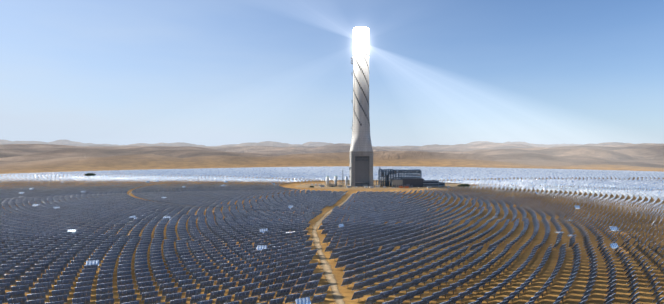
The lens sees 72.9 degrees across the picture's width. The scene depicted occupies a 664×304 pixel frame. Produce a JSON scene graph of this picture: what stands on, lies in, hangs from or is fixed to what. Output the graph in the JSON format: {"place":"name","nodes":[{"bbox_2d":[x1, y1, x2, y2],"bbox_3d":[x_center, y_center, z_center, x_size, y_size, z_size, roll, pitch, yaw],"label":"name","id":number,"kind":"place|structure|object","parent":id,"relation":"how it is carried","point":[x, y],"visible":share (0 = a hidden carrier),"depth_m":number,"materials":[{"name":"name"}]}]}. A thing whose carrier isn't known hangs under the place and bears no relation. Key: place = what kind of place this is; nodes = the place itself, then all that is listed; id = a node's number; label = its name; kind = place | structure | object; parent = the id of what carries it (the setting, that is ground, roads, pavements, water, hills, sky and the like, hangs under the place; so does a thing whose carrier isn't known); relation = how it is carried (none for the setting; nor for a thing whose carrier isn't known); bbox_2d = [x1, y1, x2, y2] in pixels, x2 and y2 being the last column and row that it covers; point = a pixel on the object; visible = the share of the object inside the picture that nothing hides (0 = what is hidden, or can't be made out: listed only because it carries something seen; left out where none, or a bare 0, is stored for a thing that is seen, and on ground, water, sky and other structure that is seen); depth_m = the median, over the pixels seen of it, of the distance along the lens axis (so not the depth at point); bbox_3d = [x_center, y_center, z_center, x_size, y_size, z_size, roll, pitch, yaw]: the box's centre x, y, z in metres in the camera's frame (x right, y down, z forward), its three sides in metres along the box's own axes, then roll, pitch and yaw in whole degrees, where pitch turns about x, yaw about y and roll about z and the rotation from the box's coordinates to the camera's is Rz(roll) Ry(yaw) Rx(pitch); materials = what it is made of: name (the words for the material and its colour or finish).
{"place":"outdoors","nodes":[
{"label":"outdoors","id":0,"kind":"place"},
{"bbox_2d":[0,140,663,303],"bbox_3d":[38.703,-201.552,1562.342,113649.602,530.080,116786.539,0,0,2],"label":"ground","id":1,"kind":"structure","parent":0,"point":[28,157],"depth_m":502.42,"materials":[{"name":"brown sand"}]},
{"bbox_2d":[0,172,662,246],"bbox_3d":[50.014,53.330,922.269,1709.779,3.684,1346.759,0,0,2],"label":"heliostats","id":2,"kind":"object","parent":1,"relation":"on","point":[426,203],"visible":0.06,"depth_m":463.61,"materials":[{"name":"grey metal"}]},
{"bbox_2d":[0,189,663,244],"bbox_3d":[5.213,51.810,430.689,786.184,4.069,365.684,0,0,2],"label":"heliostat field","id":3,"kind":"structure","parent":1,"relation":"on","point":[142,214],"depth_m":392.82,"materials":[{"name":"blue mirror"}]},
{"bbox_2d":[0,166,663,200],"bbox_3d":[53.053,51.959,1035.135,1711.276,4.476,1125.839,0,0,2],"label":"distant heliostat field","id":4,"kind":"structure","parent":1,"relation":"on","point":[459,175],"depth_m":855.62,"materials":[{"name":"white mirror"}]},
{"bbox_2d":[0,225,663,303],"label":"pedestal","id":5,"kind":"object","parent":1,"relation":"on","point":[404,266],"visible":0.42,"depth_m":202.50,"materials":[{"name":"grey metal"}]},
{"bbox_2d":[0,223,663,303],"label":"heliostats","id":6,"kind":"object","parent":5,"relation":"on","point":[43,260],"visible":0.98,"depth_m":209.81,"materials":[{"name":"blue mirror"}]},
{"bbox_2d":[107,187,654,280],"bbox_3d":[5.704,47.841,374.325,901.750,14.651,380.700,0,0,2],"label":"poles","id":7,"kind":"object","parent":1,"relation":"on","point":[424,233],"visible":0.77,"depth_m":228.84,"materials":[{"name":"silver metal"}]},
{"bbox_2d":[295,182,475,189],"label":"pad","id":8,"kind":"object","parent":1,"relation":"on","point":[317,186],"visible":0.42,"depth_m":677.58,"materials":[{"name":"beige sand"}]},
{"bbox_2d":[326,176,347,186],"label":"storage tanks","id":9,"kind":"object","parent":8,"relation":"on","point":[335,180],"visible":0.96,"depth_m":700.99,"materials":[{"name":"silver metal"}]},
{"bbox_2d":[349,52,372,186],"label":"tower","id":10,"kind":"structure","parent":8,"relation":"on","point":[361,161],"depth_m":700.44,"materials":[{"name":"concrete"}]},
{"bbox_2d":[353,27,368,53],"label":"solar receiver","id":11,"kind":"object","parent":10,"relation":"on","point":[360,39],"depth_m":701.83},
{"bbox_2d":[320,184,430,187],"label":"buildings","id":12,"kind":"structure","parent":8,"relation":"on","point":[331,185],"depth_m":676.74,"materials":[{"name":"metal"}]},
{"bbox_2d":[378,167,395,185],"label":"process tower","id":13,"kind":"structure","parent":8,"relation":"on","point":[386,179],"depth_m":704.00,"materials":[{"name":"metal"}]},
{"bbox_2d":[301,174,472,187],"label":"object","id":14,"kind":"object","parent":8,"relation":"on","point":[361,187],"visible":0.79,"depth_m":667.48,"materials":[{"name":"silver metal"}]},
{"bbox_2d":[391,178,422,187],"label":"turbine hall","id":15,"kind":"structure","parent":8,"relation":"on","point":[410,182],"depth_m":682.84,"materials":[{"name":"grey metal"}]},
{"bbox_2d":[393,169,421,178],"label":"air-cooled condenser","id":16,"kind":"object","parent":8,"relation":"on","point":[407,171],"visible":0.62,"depth_m":710.67,"materials":[{"name":"metal"}]},
{"bbox_2d":[423,179,444,186],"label":"office","id":17,"kind":"structure","parent":8,"relation":"on","point":[433,183],"depth_m":695.05,"materials":[{"name":"grey glass"}]},
{"bbox_2d":[458,184,469,186],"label":"building","id":18,"kind":"structure","parent":1,"relation":"on","point":[464,185],"depth_m":667.47,"materials":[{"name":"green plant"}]},
{"bbox_2d":[312,194,351,303],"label":"road","id":19,"kind":"structure","parent":0,"point":[329,278],"depth_m":218.95,"materials":[{"name":"beige sand"}]},
{"bbox_2d":[0,0,663,146],"label":"sky","id":20,"kind":"structure","parent":0,"point":[118,72],"materials":[{"name":"blue"}]},
{"bbox_2d":[311,180,368,186],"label":"pipe bridge","id":21,"kind":"structure","parent":0,"point":[349,182],"depth_m":698.54,"materials":[{"name":"metal"}]}
]}

